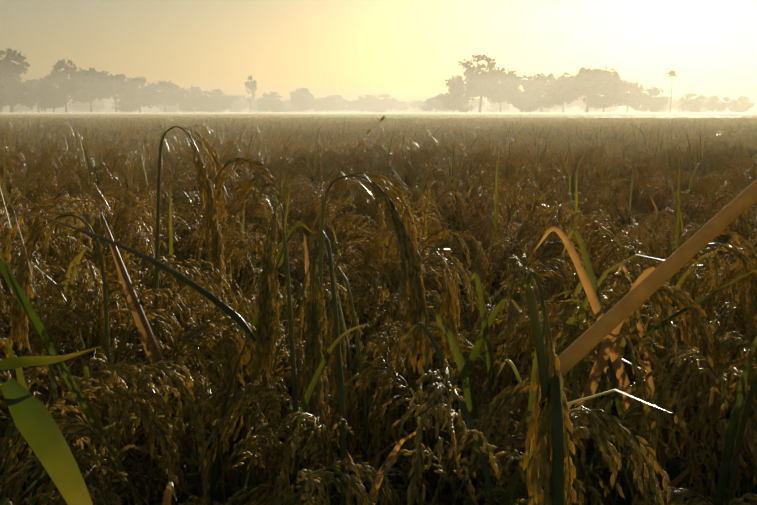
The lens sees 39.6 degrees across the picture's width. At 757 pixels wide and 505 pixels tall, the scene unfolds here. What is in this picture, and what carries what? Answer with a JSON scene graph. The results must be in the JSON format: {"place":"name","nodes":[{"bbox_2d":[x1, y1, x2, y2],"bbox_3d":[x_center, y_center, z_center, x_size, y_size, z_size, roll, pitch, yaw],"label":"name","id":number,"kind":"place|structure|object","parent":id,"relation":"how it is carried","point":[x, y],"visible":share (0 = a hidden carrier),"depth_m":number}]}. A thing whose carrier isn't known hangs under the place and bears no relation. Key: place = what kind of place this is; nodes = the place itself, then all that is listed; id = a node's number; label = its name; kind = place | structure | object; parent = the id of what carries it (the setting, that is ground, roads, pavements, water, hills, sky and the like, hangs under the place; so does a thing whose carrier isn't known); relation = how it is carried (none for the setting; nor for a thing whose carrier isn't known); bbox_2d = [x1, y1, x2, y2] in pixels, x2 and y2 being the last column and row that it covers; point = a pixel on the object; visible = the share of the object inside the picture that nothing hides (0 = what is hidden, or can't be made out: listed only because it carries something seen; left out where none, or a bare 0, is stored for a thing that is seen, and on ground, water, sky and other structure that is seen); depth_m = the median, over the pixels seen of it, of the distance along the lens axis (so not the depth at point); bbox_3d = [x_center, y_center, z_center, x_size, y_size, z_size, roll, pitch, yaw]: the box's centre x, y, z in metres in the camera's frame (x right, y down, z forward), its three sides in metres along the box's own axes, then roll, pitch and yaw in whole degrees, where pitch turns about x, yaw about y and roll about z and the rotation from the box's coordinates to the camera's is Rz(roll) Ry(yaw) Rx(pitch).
{"place":"outdoors","nodes":[
{"label":"outdoors","id":0,"kind":"place"},
{"bbox_2d":[1,440,735,504],"bbox_3d":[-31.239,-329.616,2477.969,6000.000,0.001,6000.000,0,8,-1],"label":"ground","id":1,"kind":"structure","parent":0,"point":[339,453],"depth_m":3.17},
{"bbox_2d":[0,49,30,110],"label":"tall tree","id":2,"kind":"object","parent":1,"relation":"on","point":[9,63],"visible":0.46,"depth_m":342.52},
{"bbox_2d":[23,79,51,111],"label":"tree","id":3,"kind":"object","parent":1,"relation":"on","point":[33,96],"visible":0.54,"depth_m":375.99},
{"bbox_2d":[35,74,70,109],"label":"broad tree","id":4,"kind":"object","parent":1,"relation":"on","point":[37,81],"visible":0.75,"depth_m":362.73},
{"bbox_2d":[52,59,82,112],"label":"tall tree","id":5,"kind":"object","parent":1,"relation":"on","point":[68,72],"visible":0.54,"depth_m":353.50},
{"bbox_2d":[70,67,117,111],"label":"broad tree","id":6,"kind":"object","parent":1,"relation":"on","point":[82,98],"visible":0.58,"depth_m":411.59},
{"bbox_2d":[5,126,226,504],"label":"rice","id":7,"kind":"object","parent":1,"relation":"on","point":[215,257],"visible":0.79,"depth_m":1.20},
{"bbox_2d":[105,71,142,110],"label":"broad tree","id":8,"kind":"object","parent":1,"relation":"on","point":[112,78],"visible":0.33,"depth_m":442.31},
{"bbox_2d":[113,77,158,111],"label":"tree","id":9,"kind":"object","parent":1,"relation":"on","point":[154,88],"visible":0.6,"depth_m":457.67},
{"bbox_2d":[153,80,183,110],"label":"broad tree","id":10,"kind":"object","parent":1,"relation":"on","point":[169,94],"visible":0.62,"depth_m":489.55},
{"bbox_2d":[178,87,210,111],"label":"tree","id":11,"kind":"object","parent":1,"relation":"on","point":[202,100],"visible":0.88,"depth_m":511.63},
{"bbox_2d":[207,89,238,111],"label":"tree","id":12,"kind":"object","parent":1,"relation":"on","point":[220,100],"visible":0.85,"depth_m":530.96},
{"bbox_2d":[231,97,254,111],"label":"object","id":13,"kind":"object","parent":1,"relation":"on","point":[239,105],"visible":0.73,"depth_m":707.04},
{"bbox_2d":[245,76,256,105],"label":"tall tree","id":14,"kind":"object","parent":1,"relation":"on","point":[250,77],"visible":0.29,"depth_m":551.82},
{"bbox_2d":[257,92,282,111],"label":"tree","id":15,"kind":"object","parent":1,"relation":"on","point":[270,103],"visible":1,"depth_m":551.30},
{"bbox_2d":[212,157,369,504],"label":"rice plant","id":16,"kind":"object","parent":1,"relation":"on","point":[266,332],"visible":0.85,"depth_m":1.05},
{"bbox_2d":[7,131,756,503],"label":"dew drops","id":17,"kind":"object","parent":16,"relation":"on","point":[397,299],"visible":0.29,"depth_m":1.49},
{"bbox_2d":[289,87,314,108],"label":"broad tree","id":18,"kind":"object","parent":1,"relation":"on","point":[302,98],"visible":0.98,"depth_m":571.36},
{"bbox_2d":[313,97,337,110],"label":"tree","id":19,"kind":"object","parent":1,"relation":"on","point":[326,105],"visible":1,"depth_m":630.09},
{"bbox_2d":[352,94,379,111],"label":"tree belt","id":20,"kind":"object","parent":1,"relation":"on","point":[366,103],"visible":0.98,"depth_m":661.08},
{"bbox_2d":[0,112,747,117],"bbox_3d":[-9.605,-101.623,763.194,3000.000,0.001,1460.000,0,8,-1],"label":"rice canopy","id":21,"kind":"object","parent":1,"relation":"on","point":[372,117],"depth_m":51.21},
{"bbox_2d":[0,204,756,504],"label":"rice leaves","id":22,"kind":"object","parent":1,"relation":"on","point":[611,355],"visible":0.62,"depth_m":1.03},
{"bbox_2d":[0,179,756,504],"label":"rice","id":23,"kind":"object","parent":1,"relation":"on","point":[33,420],"visible":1,"depth_m":0.49},
{"bbox_2d":[372,94,398,111],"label":"tree belt","id":24,"kind":"object","parent":1,"relation":"on","point":[384,104],"visible":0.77,"depth_m":664.45},
{"bbox_2d":[315,116,488,504],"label":"rice","id":25,"kind":"object","parent":1,"relation":"on","point":[413,285],"visible":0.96,"depth_m":1.10},
{"bbox_2d":[421,95,443,110],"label":"tree","id":26,"kind":"object","parent":1,"relation":"on","point":[440,107],"visible":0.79,"depth_m":513.99},
{"bbox_2d":[436,92,473,112],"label":"tree","id":27,"kind":"object","parent":1,"relation":"on","point":[453,102],"visible":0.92,"depth_m":414.09},
{"bbox_2d":[445,71,484,111],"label":"broad tree","id":28,"kind":"object","parent":1,"relation":"on","point":[461,79],"visible":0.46,"depth_m":377.76},
{"bbox_2d":[459,54,498,111],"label":"tall tree","id":29,"kind":"object","parent":1,"relation":"on","point":[470,69],"visible":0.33,"depth_m":373.42},
{"bbox_2d":[487,102,506,111],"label":"tree belt","id":30,"kind":"object","parent":1,"relation":"on","point":[495,107],"visible":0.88,"depth_m":684.01},
{"bbox_2d":[482,66,521,111],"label":"broad tree","id":31,"kind":"object","parent":1,"relation":"on","point":[501,88],"visible":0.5,"depth_m":381.36},
{"bbox_2d":[507,74,543,111],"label":"tree","id":32,"kind":"object","parent":1,"relation":"on","point":[535,100],"visible":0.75,"depth_m":391.45},
{"bbox_2d":[523,73,556,107],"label":"broad tree","id":33,"kind":"object","parent":1,"relation":"on","point":[542,80],"visible":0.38,"depth_m":393.08},
{"bbox_2d":[547,80,574,111],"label":"broad tree","id":34,"kind":"object","parent":1,"relation":"on","point":[558,98],"visible":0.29,"depth_m":366.73},
{"bbox_2d":[546,67,624,112],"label":"broad tree","id":35,"kind":"object","parent":1,"relation":"on","point":[592,84],"visible":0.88,"depth_m":349.73},
{"bbox_2d":[582,74,627,109],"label":"broad tree","id":36,"kind":"object","parent":1,"relation":"on","point":[616,93],"visible":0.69,"depth_m":356.04},
{"bbox_2d":[620,80,645,111],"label":"broad tree","id":37,"kind":"object","parent":1,"relation":"on","point":[640,100],"visible":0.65,"depth_m":393.87},
{"bbox_2d":[631,87,667,112],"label":"tree","id":38,"kind":"object","parent":1,"relation":"on","point":[657,100],"visible":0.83,"depth_m":414.47},
{"bbox_2d":[570,231,756,504],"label":"rice","id":39,"kind":"object","parent":1,"relation":"on","point":[704,346],"visible":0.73,"depth_m":1.13},
{"bbox_2d":[664,70,679,111],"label":"palm tree","id":40,"kind":"object","parent":1,"relation":"on","point":[672,80],"visible":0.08,"depth_m":332.33},
{"bbox_2d":[677,92,705,112],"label":"tree","id":41,"kind":"object","parent":1,"relation":"on","point":[691,102],"visible":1,"depth_m":445.58},
{"bbox_2d":[704,95,731,111],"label":"tree","id":42,"kind":"object","parent":1,"relation":"on","point":[717,103],"visible":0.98,"depth_m":465.21},
{"bbox_2d":[730,95,754,111],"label":"tree","id":43,"kind":"object","parent":1,"relation":"on","point":[742,106],"visible":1,"depth_m":475.83}
]}

